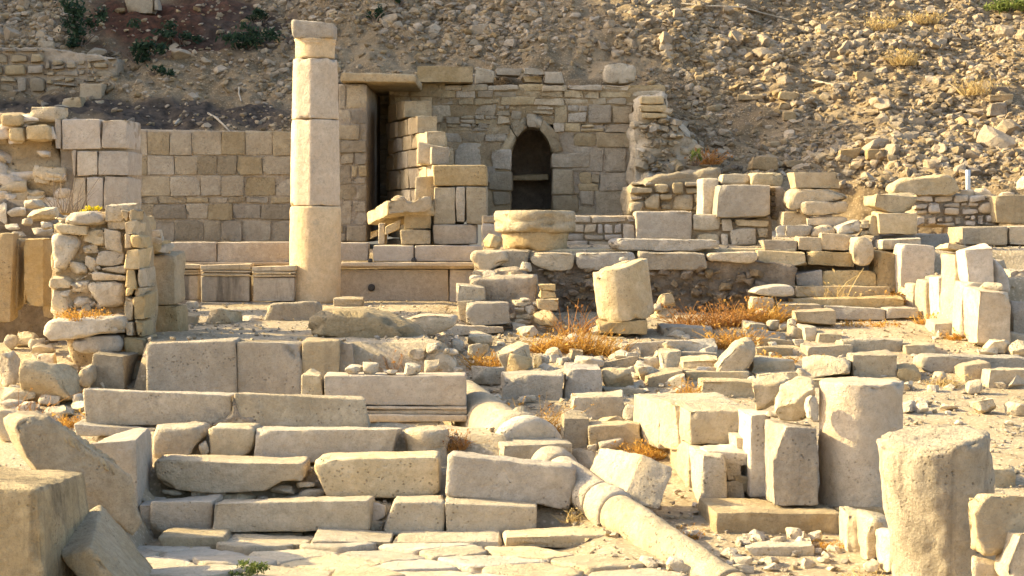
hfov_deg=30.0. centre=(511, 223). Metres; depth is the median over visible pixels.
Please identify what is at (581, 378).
stone block
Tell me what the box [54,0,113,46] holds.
evergreen bush
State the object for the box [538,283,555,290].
stone block
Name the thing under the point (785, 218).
stone block
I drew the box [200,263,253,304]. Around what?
moulded slab
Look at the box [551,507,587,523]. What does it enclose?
dry weed
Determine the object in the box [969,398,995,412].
boulder
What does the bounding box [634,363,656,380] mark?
boulder
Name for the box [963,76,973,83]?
rubble stone
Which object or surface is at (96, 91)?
stone block
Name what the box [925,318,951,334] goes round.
stone block
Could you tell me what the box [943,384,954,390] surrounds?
loose stone
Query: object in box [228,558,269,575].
green plant
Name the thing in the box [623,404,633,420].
loose stone
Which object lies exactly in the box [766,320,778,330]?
loose stone
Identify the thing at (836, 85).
rubble stone
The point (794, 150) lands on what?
rubble stone
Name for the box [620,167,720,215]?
oblique wall
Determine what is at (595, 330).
loose stone
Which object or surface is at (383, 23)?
rubble stone
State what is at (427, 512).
bench block
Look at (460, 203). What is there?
slab pier
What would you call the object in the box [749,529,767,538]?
loose stone
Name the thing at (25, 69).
terrace wall
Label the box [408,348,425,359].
loose stone
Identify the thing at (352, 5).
rubble stone
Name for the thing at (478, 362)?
dry weed
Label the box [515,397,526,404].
loose stone
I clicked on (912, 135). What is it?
rubble stone
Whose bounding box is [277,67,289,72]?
rubble stone
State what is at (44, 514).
stone block
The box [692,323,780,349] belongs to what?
dry weed
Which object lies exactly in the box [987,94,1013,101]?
stone block
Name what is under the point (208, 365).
orthostat
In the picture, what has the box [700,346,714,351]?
loose stone
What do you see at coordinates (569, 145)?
niche wall
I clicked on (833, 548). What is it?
loose stone
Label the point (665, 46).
rubble stone
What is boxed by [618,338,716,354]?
stone slab
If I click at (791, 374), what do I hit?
stone slab
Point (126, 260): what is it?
ruined wall
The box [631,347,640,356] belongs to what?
loose stone
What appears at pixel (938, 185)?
boulder
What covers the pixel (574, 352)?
stone block
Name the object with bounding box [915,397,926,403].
loose stone
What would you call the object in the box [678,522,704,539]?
dry weed
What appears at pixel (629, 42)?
rubble stone
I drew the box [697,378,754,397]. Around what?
stone slab
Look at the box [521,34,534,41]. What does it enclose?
rubble stone
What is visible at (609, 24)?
rubble stone
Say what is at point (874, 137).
rubble stone
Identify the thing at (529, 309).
packing stone
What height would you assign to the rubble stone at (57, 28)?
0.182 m
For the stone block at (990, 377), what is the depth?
19.68 m
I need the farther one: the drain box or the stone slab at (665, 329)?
the drain box
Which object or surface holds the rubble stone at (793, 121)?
on the hillside
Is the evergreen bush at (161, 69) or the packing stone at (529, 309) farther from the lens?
the evergreen bush at (161, 69)
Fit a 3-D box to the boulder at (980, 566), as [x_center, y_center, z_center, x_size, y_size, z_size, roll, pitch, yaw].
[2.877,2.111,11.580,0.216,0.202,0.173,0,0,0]
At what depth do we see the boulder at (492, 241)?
25.23 m
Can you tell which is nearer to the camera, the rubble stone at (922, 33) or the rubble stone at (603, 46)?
the rubble stone at (603, 46)
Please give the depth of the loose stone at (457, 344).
21.67 m
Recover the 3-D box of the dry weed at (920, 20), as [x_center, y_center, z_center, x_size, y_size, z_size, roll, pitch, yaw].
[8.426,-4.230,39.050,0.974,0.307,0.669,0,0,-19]
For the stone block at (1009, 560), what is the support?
on the ground
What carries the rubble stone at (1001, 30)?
on the hillside
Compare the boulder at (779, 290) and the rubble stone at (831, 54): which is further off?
the rubble stone at (831, 54)
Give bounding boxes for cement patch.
[211,397,256,425]
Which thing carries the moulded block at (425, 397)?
on the stone block at (426, 423)
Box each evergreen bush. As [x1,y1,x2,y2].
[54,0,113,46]
[118,18,169,63]
[143,63,176,75]
[151,20,207,46]
[215,21,285,50]
[244,6,269,23]
[361,4,400,22]
[393,0,403,6]
[979,0,1023,14]
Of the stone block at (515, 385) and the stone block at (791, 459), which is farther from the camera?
the stone block at (515, 385)
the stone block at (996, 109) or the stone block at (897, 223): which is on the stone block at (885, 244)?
the stone block at (897, 223)
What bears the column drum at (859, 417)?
on the ground
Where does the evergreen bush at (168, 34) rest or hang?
on the hillside
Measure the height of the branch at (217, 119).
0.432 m
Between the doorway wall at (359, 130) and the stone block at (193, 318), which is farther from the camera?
the doorway wall at (359, 130)
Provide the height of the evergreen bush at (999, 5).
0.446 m
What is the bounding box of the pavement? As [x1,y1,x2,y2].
[137,541,686,575]
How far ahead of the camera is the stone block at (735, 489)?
15.05 m
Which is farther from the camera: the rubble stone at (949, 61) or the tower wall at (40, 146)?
the rubble stone at (949, 61)
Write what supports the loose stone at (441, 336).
on the ground
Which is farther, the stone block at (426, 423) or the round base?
the round base
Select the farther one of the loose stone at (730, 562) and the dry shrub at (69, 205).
the dry shrub at (69, 205)
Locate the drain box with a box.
[370,215,431,244]
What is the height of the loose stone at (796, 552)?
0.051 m
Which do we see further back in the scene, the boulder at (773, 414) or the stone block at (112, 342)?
the stone block at (112, 342)
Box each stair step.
[774,301,821,317]
[788,295,903,307]
[794,285,889,296]
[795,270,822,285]
[821,305,884,319]
[822,270,876,285]
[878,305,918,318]
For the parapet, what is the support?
on the ground
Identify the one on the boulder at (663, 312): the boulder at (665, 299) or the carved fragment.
the boulder at (665, 299)
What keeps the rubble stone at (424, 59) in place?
on the hillside
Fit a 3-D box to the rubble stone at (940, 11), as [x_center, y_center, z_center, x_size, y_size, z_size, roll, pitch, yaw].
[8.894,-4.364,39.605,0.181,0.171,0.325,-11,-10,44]
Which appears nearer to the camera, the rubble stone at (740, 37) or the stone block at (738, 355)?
the stone block at (738, 355)
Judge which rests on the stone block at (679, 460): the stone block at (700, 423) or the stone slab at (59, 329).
the stone block at (700, 423)
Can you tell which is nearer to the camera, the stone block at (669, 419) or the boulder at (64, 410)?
the stone block at (669, 419)
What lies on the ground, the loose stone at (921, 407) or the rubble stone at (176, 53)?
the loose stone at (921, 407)
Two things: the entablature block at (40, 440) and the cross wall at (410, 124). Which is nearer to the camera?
the entablature block at (40, 440)
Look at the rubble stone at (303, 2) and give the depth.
37.29 m
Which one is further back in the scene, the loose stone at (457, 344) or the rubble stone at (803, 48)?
the rubble stone at (803, 48)
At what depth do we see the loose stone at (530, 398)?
18.96 m
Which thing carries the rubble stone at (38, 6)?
on the hillside
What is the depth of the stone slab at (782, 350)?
21.58 m
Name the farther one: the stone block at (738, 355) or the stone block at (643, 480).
the stone block at (738, 355)
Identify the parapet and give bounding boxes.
[171,242,481,301]
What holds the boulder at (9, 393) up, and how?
on the ground
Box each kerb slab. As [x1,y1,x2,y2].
[158,527,230,548]
[227,533,313,549]
[311,528,393,549]
[393,530,503,548]
[502,526,607,547]
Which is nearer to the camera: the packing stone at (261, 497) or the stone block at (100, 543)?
the stone block at (100, 543)
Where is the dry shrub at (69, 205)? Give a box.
[35,165,108,212]
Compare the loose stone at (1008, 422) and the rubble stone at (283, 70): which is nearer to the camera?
the loose stone at (1008, 422)
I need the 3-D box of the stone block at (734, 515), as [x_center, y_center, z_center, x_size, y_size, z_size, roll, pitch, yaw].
[1.944,2.294,14.494,1.012,0.360,0.722,0,0,0]
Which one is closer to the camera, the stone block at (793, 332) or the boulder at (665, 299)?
the stone block at (793, 332)
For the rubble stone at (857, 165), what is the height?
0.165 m
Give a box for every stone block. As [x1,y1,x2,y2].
[0,467,88,575]
[61,505,152,575]
[62,97,85,107]
[72,333,127,353]
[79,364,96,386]
[80,84,106,99]
[90,351,138,388]
[92,427,152,507]
[125,0,156,14]
[154,0,161,9]
[188,313,199,325]
[301,368,324,394]
[333,296,363,306]
[340,342,354,371]
[370,421,439,424]
[404,426,449,464]
[413,176,437,245]
[417,66,472,85]
[417,141,449,165]
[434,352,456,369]
[456,283,485,301]
[457,300,473,322]
[466,300,509,324]
[475,67,494,84]
[500,370,563,399]
[521,76,542,83]
[536,298,558,310]
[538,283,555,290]
[538,290,555,297]
[543,72,563,85]
[560,409,588,447]
[563,362,601,397]
[569,348,582,360]
[571,390,623,418]
[587,420,640,449]
[589,448,671,508]
[596,319,647,333]
[600,336,624,338]
[603,63,635,85]
[633,392,738,448]
[653,509,692,519]
[658,399,716,449]
[661,440,720,487]
[675,402,755,444]
[689,445,726,500]
[696,178,718,213]
[698,498,838,534]
[700,444,747,464]
[712,184,769,217]
[713,337,755,370]
[726,464,741,479]
[727,480,743,497]
[728,432,743,472]
[733,472,747,491]
[737,94,763,100]
[738,409,770,496]
[747,156,778,170]
[748,172,782,185]
[748,296,773,308]
[758,240,797,249]
[765,419,818,505]
[777,91,799,99]
[777,211,808,225]
[779,103,789,109]
[782,111,795,120]
[782,188,846,209]
[784,160,804,167]
[785,224,811,236]
[786,172,838,189]
[786,324,802,338]
[792,308,835,324]
[794,236,821,250]
[795,201,847,215]
[797,323,816,340]
[806,217,846,225]
[809,225,834,236]
[818,232,854,249]
[833,219,860,234]
[833,506,884,514]
[835,338,902,351]
[838,147,860,158]
[839,506,859,553]
[846,236,873,265]
[846,350,896,377]
[853,71,874,80]
[856,509,887,559]
[862,215,878,235]
[864,149,884,159]
[869,249,895,291]
[871,211,916,234]
[872,233,948,246]
[872,236,920,249]
[875,528,891,571]
[893,243,934,286]
[894,282,915,307]
[897,363,920,380]
[913,353,1023,372]
[915,279,929,319]
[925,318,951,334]
[929,276,941,316]
[940,253,994,320]
[952,281,982,336]
[953,359,991,381]
[956,243,993,282]
[963,286,1010,343]
[967,331,1023,344]
[980,367,1023,387]
[983,86,1008,94]
[986,102,1007,116]
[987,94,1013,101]
[987,195,1023,224]
[993,258,1009,294]
[993,464,1015,486]
[995,259,1006,268]
[1004,269,1023,276]
[1010,301,1023,332]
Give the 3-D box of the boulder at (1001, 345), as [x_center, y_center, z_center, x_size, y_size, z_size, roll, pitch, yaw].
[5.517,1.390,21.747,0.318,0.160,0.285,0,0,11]
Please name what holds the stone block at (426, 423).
on the ground
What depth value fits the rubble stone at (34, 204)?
20.85 m
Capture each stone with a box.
[0,26,3,37]
[0,202,6,223]
[4,27,20,39]
[5,224,19,229]
[7,207,25,216]
[12,231,25,236]
[13,12,20,16]
[18,0,28,6]
[22,218,32,225]
[24,199,44,208]
[27,207,58,220]
[31,12,45,19]
[32,228,53,236]
[32,353,38,358]
[33,3,42,8]
[35,30,46,38]
[38,41,55,48]
[41,222,52,229]
[53,25,62,32]
[71,401,83,411]
[85,34,98,42]
[87,48,106,54]
[100,75,110,79]
[162,488,185,495]
[169,43,178,50]
[171,48,190,59]
[187,92,198,100]
[191,492,204,495]
[201,57,210,63]
[201,122,211,127]
[213,65,226,72]
[223,492,255,498]
[253,4,262,9]
[257,495,267,498]
[260,48,267,52]
[262,59,275,65]
[269,70,278,77]
[270,484,296,493]
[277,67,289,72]
[282,494,301,497]
[296,481,316,487]
[298,487,324,496]
[300,0,310,4]
[325,17,333,22]
[345,364,362,373]
[349,2,358,7]
[363,362,378,374]
[370,3,386,10]
[377,54,385,59]
[379,18,387,27]
[382,13,397,23]
[383,370,397,374]
[387,7,397,13]
[392,21,401,28]
[404,363,420,374]
[408,27,420,33]
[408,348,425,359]
[418,56,430,62]
[422,21,431,25]
[424,23,440,32]
[424,348,443,360]
[426,343,438,353]
[429,33,437,38]
[433,0,442,6]
[434,332,445,342]
[443,348,449,353]
[447,348,458,354]
[451,338,463,351]
[453,367,462,371]
[465,4,476,13]
[467,39,478,45]
[469,24,487,34]
[473,45,481,51]
[486,55,495,60]
[496,341,505,345]
[499,51,511,56]
[512,299,530,306]
[512,318,531,326]
[512,322,525,330]
[514,307,523,312]
[515,312,532,318]
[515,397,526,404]
[516,25,530,29]
[516,325,538,336]
[519,395,535,401]
[520,298,529,301]
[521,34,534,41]
[524,305,534,313]
[527,9,537,14]
[534,354,549,367]
[538,363,554,370]
[545,347,562,356]
[549,354,560,362]
[556,358,563,364]
[560,6,566,13]
[563,333,577,342]
[576,24,582,30]
[587,443,597,449]
[589,326,605,334]
[598,41,608,50]
[603,20,614,27]
[608,349,627,358]
[611,49,620,58]
[614,354,627,358]
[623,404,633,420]
[624,37,635,48]
[626,352,638,356]
[627,30,635,36]
[628,366,635,372]
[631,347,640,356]
[631,372,639,379]
[631,382,640,387]
[636,380,644,386]
[637,18,650,26]
[639,555,653,560]
[641,557,658,568]
[644,357,659,368]
[647,0,659,5]
[650,50,659,55]
[655,559,662,565]
[657,11,667,18]
[658,31,672,43]
[658,49,673,58]
[659,43,672,50]
[662,341,681,349]
[665,373,685,387]
[666,555,683,564]
[667,329,684,336]
[670,558,689,573]
[671,8,682,19]
[672,17,686,21]
[674,334,682,338]
[676,384,688,392]
[681,8,692,12]
[681,120,688,126]
[681,334,689,339]
[684,83,694,90]
[684,530,704,537]
[689,125,696,132]
[696,366,716,370]
[699,28,707,33]
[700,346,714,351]
[711,65,720,71]
[716,149,726,155]
[719,25,728,30]
[719,129,731,136]
[720,547,737,558]
[721,46,731,53]
[723,5,733,14]
[726,559,733,564]
[728,30,743,41]
[728,550,740,557]
[730,556,751,564]
[731,564,753,573]
[733,35,743,46]
[733,68,748,74]
[735,540,741,546]
[736,48,746,55]
[737,539,750,544]
[743,533,752,538]
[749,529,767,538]
[751,79,758,84]
[752,47,774,59]
[754,534,764,541]
[756,34,769,46]
[759,556,778,564]
[763,68,773,75]
[763,562,781,570]
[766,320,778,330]
[768,47,777,51]
[768,341,776,345]
[770,536,785,541]
[776,76,793,84]
[780,324,786,330]
[785,527,801,538]
[787,318,795,325]
[789,119,797,123]
[790,147,800,153]
[791,100,803,107]
[792,550,801,554]
[793,339,803,346]
[795,536,804,541]
[796,368,809,375]
[798,46,807,51]
[799,41,812,46]
[800,531,806,537]
[801,558,815,568]
[803,163,809,169]
[808,530,821,541]
[809,20,820,27]
[814,548,821,554]
[815,24,826,31]
[815,82,824,86]
[816,40,825,47]
[817,556,829,562]
[821,69,835,77]
[821,551,829,557]
[825,50,838,58]
[826,161,833,167]
[826,545,840,553]
[826,566,836,570]
[831,83,840,87]
[836,40,849,51]
[841,169,853,174]
[849,5,857,9]
[851,161,864,169]
[852,30,862,37]
[852,133,864,139]
[858,230,868,235]
[859,220,869,224]
[860,61,868,68]
[860,223,868,228]
[862,138,888,149]
[863,559,879,571]
[864,135,879,141]
[869,97,882,105]
[872,41,882,47]
[872,67,886,74]
[873,99,891,110]
[874,113,888,125]
[885,144,899,154]
[889,0,903,8]
[889,121,903,128]
[891,130,904,139]
[903,131,918,138]
[903,400,915,412]
[904,381,912,387]
[904,384,909,390]
[908,20,920,27]
[909,116,924,125]
[912,126,923,133]
[914,29,927,36]
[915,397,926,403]
[915,403,928,412]
[923,159,940,168]
[925,138,939,144]
[926,5,933,11]
[926,38,939,49]
[927,385,938,391]
[932,76,940,83]
[932,371,946,383]
[934,9,946,15]
[936,38,946,44]
[936,330,949,336]
[937,143,946,153]
[937,156,947,161]
[938,57,955,65]
[940,403,957,409]
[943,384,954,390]
[944,97,952,104]
[947,87,964,93]
[949,8,959,12]
[954,420,962,424]
[959,32,970,41]
[962,113,971,117]
[963,60,974,68]
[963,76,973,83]
[965,108,981,114]
[965,379,982,393]
[966,149,978,158]
[971,147,982,154]
[972,14,982,21]
[973,81,990,89]
[976,7,989,14]
[976,67,985,73]
[976,124,1015,148]
[977,347,997,354]
[994,381,1006,388]
[995,24,1013,36]
[995,119,1023,134]
[1005,420,1013,424]
[1006,375,1023,388]
[1017,29,1023,40]
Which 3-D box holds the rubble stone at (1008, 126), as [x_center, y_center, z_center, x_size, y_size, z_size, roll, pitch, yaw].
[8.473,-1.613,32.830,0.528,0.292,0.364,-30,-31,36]
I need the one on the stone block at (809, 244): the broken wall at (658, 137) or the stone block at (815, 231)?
the stone block at (815, 231)
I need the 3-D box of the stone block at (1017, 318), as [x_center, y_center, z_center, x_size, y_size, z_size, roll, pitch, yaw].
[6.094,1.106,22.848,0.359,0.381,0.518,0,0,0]
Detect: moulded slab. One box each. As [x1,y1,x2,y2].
[180,264,202,303]
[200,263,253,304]
[252,265,296,304]
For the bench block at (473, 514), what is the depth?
14.54 m
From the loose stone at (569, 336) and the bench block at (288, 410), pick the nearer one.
the bench block at (288, 410)
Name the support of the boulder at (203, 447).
on the ground
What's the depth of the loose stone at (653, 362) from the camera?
20.55 m
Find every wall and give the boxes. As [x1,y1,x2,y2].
[0,47,124,96]
[0,107,142,214]
[0,238,57,342]
[49,203,187,379]
[140,129,290,241]
[338,72,421,241]
[378,95,388,204]
[386,100,463,244]
[388,84,664,215]
[469,247,855,313]
[481,211,771,246]
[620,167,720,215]
[625,92,711,184]
[905,193,998,227]
[943,225,1023,246]
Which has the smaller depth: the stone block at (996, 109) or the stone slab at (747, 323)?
the stone slab at (747, 323)
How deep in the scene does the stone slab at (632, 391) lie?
19.32 m
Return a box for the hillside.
[0,0,1023,233]
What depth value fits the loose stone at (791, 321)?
23.44 m
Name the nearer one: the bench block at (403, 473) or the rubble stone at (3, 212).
the bench block at (403, 473)
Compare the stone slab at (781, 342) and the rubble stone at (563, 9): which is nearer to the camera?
the stone slab at (781, 342)
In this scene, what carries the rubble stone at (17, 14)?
on the hillside
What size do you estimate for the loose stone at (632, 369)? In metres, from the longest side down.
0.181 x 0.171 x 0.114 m
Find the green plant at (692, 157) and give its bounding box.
[687,148,709,165]
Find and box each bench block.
[83,388,234,425]
[139,497,165,535]
[150,494,222,537]
[152,421,210,457]
[154,454,310,493]
[208,423,260,455]
[213,496,375,531]
[234,392,369,426]
[254,426,402,462]
[314,450,440,497]
[384,495,445,535]
[445,451,575,509]
[445,496,536,532]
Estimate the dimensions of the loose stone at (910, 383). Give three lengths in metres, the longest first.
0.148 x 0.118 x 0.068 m
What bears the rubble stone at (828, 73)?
on the hillside
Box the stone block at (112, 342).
[72,333,127,353]
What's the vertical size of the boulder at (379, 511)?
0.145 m
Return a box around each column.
[289,19,340,303]
[443,380,571,458]
[531,446,746,575]
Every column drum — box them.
[593,258,653,321]
[818,376,903,507]
[876,424,995,575]
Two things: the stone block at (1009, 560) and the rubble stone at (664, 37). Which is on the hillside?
the rubble stone at (664, 37)
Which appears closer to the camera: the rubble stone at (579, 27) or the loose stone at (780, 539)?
the loose stone at (780, 539)
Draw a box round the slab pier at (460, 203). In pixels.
[433,165,487,244]
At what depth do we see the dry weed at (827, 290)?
24.84 m
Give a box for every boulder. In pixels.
[0,351,19,386]
[0,387,35,401]
[0,399,25,408]
[0,409,19,441]
[3,335,18,349]
[16,331,38,346]
[17,401,36,410]
[19,360,79,401]
[28,338,44,348]
[32,344,55,353]
[38,353,57,363]
[38,394,60,405]
[43,405,73,416]
[57,362,79,372]
[72,393,83,401]
[185,301,200,308]
[198,440,209,454]
[205,308,242,323]
[243,315,262,320]
[370,520,383,530]
[372,353,387,372]
[373,503,385,519]
[424,359,439,372]
[467,331,492,346]
[467,343,488,358]
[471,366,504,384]
[483,234,502,248]
[497,341,532,371]
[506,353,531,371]
[528,368,543,370]
[533,310,557,326]
[572,448,595,468]
[574,355,603,367]
[598,416,622,420]
[598,438,623,449]
[601,367,633,386]
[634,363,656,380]
[650,308,676,318]
[653,347,681,356]
[654,303,661,310]
[657,293,674,306]
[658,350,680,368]
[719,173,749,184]
[747,284,793,296]
[752,373,788,410]
[766,411,777,417]
[775,376,814,420]
[776,225,785,236]
[802,355,850,377]
[804,395,818,421]
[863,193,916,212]
[885,174,958,195]
[959,189,973,195]
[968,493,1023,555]
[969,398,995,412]
[971,556,998,575]
[974,188,991,194]
[979,282,1002,290]
[982,339,1010,353]
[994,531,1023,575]
[998,192,1013,195]
[1004,401,1023,415]
[1007,340,1023,355]
[1016,176,1023,189]
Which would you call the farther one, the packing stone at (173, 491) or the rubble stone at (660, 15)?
the rubble stone at (660, 15)
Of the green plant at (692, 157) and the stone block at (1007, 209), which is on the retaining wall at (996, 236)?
the stone block at (1007, 209)
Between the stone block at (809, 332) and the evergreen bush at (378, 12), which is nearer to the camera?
the stone block at (809, 332)
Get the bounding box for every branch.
[207,112,229,130]
[681,3,789,19]
[811,79,847,84]
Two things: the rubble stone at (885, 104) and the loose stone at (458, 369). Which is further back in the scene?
the rubble stone at (885, 104)
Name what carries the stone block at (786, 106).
on the hillside
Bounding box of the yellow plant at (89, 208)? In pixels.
[79,205,101,211]
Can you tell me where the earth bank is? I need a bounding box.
[0,198,66,237]
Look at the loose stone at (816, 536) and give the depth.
13.96 m
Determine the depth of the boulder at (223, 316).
21.80 m
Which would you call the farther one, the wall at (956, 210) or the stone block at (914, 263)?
the wall at (956, 210)
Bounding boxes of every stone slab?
[43,313,129,340]
[74,419,155,435]
[231,531,256,533]
[259,532,302,535]
[264,301,321,320]
[305,531,316,535]
[367,201,433,224]
[389,195,431,213]
[407,313,457,334]
[447,324,503,335]
[495,68,521,77]
[524,68,544,76]
[602,382,643,394]
[603,355,638,366]
[608,238,718,251]
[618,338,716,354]
[644,367,682,386]
[656,323,712,336]
[680,354,716,368]
[681,350,717,357]
[681,369,748,380]
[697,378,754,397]
[741,320,766,332]
[745,537,813,555]
[748,355,794,371]
[750,329,785,339]
[751,369,797,379]
[754,336,793,345]
[755,345,792,355]
[800,343,852,356]
[812,376,899,386]
[815,330,841,342]
[901,342,936,354]
[935,243,965,252]
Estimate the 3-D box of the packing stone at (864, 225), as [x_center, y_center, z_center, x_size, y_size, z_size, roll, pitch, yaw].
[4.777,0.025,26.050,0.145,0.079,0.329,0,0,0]
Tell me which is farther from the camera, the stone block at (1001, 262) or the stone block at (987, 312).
the stone block at (1001, 262)
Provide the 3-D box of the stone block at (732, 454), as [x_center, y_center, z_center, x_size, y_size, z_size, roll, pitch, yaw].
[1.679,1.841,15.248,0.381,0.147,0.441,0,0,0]
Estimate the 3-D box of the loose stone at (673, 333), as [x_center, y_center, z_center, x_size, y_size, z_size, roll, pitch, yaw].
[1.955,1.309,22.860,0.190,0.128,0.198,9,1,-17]
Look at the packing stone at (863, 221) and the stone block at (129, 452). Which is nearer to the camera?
the stone block at (129, 452)
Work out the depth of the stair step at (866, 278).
25.31 m
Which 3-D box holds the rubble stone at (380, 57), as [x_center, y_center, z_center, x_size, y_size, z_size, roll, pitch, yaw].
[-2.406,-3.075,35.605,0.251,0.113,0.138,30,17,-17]
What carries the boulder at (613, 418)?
on the ground
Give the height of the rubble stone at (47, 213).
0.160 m
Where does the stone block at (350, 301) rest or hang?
on the ground
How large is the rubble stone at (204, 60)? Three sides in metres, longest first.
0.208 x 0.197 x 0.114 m
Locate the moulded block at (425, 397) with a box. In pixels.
[324,372,466,421]
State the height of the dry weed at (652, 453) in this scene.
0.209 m
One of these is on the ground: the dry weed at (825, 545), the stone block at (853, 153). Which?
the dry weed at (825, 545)
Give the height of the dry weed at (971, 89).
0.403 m
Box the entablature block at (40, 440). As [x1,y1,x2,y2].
[3,410,141,534]
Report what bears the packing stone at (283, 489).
on the packing stone at (292, 496)
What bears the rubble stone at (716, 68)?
on the hillside
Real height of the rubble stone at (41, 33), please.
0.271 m
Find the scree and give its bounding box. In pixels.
[0,0,1023,189]
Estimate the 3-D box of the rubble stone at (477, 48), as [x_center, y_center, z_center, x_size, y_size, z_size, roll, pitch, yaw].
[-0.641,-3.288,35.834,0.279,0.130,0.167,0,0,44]
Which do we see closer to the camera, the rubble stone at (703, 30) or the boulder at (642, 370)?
the boulder at (642, 370)
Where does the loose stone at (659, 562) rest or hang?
on the ground
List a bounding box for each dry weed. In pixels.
[11,388,83,412]
[50,408,84,427]
[54,307,116,320]
[369,348,441,372]
[435,425,489,450]
[458,348,512,370]
[506,393,593,431]
[507,324,598,353]
[533,298,596,335]
[535,319,624,354]
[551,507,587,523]
[579,333,636,356]
[610,436,668,459]
[650,298,750,329]
[668,376,704,392]
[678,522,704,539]
[684,146,733,164]
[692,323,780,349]
[693,296,765,326]
[723,295,799,323]
[758,349,803,362]
[786,268,868,298]
[811,539,843,551]
[835,319,901,327]
[837,566,885,575]
[846,12,904,30]
[869,287,907,304]
[879,45,923,65]
[898,10,946,23]
[907,312,938,324]
[917,373,971,388]
[939,327,966,340]
[948,72,1021,95]
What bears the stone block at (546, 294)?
on the stone block at (548, 304)
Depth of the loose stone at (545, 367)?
20.50 m
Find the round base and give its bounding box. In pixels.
[494,210,575,250]
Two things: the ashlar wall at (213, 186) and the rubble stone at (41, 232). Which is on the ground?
the ashlar wall at (213, 186)
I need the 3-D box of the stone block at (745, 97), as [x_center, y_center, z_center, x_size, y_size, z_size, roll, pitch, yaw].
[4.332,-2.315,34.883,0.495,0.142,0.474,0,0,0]
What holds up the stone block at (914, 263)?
on the stone block at (910, 287)
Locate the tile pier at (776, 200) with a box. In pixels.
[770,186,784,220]
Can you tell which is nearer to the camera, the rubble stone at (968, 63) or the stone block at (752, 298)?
the stone block at (752, 298)
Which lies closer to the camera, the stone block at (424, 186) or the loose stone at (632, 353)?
the loose stone at (632, 353)
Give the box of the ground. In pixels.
[0,212,1023,575]
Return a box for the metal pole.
[966,170,969,189]
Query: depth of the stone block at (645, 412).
16.93 m
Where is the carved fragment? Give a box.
[308,307,424,337]
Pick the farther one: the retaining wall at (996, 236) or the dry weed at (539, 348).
the retaining wall at (996, 236)
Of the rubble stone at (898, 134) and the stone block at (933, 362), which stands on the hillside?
the rubble stone at (898, 134)
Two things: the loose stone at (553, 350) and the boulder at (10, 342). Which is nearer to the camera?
the boulder at (10, 342)
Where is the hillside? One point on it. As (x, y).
(854, 200)
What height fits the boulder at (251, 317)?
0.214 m
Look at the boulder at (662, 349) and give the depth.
21.38 m
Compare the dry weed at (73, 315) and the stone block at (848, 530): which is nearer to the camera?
the stone block at (848, 530)
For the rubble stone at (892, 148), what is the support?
on the hillside
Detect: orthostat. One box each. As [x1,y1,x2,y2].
[0,233,18,321]
[15,238,24,309]
[24,238,52,305]
[42,261,53,317]
[146,337,240,392]
[237,341,302,394]
[302,337,339,378]
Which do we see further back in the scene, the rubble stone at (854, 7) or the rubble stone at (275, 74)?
the rubble stone at (854, 7)
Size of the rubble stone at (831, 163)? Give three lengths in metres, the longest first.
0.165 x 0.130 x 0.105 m
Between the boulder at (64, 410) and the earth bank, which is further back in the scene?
the earth bank
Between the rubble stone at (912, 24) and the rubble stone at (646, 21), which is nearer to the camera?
the rubble stone at (646, 21)
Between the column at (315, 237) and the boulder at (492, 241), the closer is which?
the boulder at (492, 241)
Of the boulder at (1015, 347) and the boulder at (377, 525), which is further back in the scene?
the boulder at (1015, 347)
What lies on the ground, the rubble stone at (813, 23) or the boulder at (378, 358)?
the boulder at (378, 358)
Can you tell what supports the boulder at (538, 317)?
on the ground
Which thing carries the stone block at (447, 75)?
on the niche wall at (569, 145)
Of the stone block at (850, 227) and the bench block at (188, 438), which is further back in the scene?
the stone block at (850, 227)
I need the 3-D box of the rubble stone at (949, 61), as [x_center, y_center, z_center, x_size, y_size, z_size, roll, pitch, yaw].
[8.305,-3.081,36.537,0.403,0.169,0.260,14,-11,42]
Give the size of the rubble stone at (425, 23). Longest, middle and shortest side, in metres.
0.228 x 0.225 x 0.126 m
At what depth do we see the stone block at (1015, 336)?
21.95 m
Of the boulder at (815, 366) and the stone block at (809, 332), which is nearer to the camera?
the boulder at (815, 366)
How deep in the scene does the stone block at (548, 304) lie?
23.31 m
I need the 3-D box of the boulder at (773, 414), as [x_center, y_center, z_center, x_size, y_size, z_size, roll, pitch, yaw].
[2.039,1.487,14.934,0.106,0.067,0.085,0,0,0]
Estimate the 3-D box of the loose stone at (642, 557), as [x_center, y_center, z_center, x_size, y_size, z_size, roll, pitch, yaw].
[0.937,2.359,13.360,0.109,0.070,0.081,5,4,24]
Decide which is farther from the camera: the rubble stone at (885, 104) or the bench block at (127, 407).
the rubble stone at (885, 104)
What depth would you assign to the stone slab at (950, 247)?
23.27 m
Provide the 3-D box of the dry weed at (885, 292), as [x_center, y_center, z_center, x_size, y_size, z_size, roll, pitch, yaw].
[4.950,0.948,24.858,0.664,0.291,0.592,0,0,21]
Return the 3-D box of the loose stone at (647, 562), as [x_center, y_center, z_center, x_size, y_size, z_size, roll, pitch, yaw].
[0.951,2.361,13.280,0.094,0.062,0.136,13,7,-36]
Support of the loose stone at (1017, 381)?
on the ground

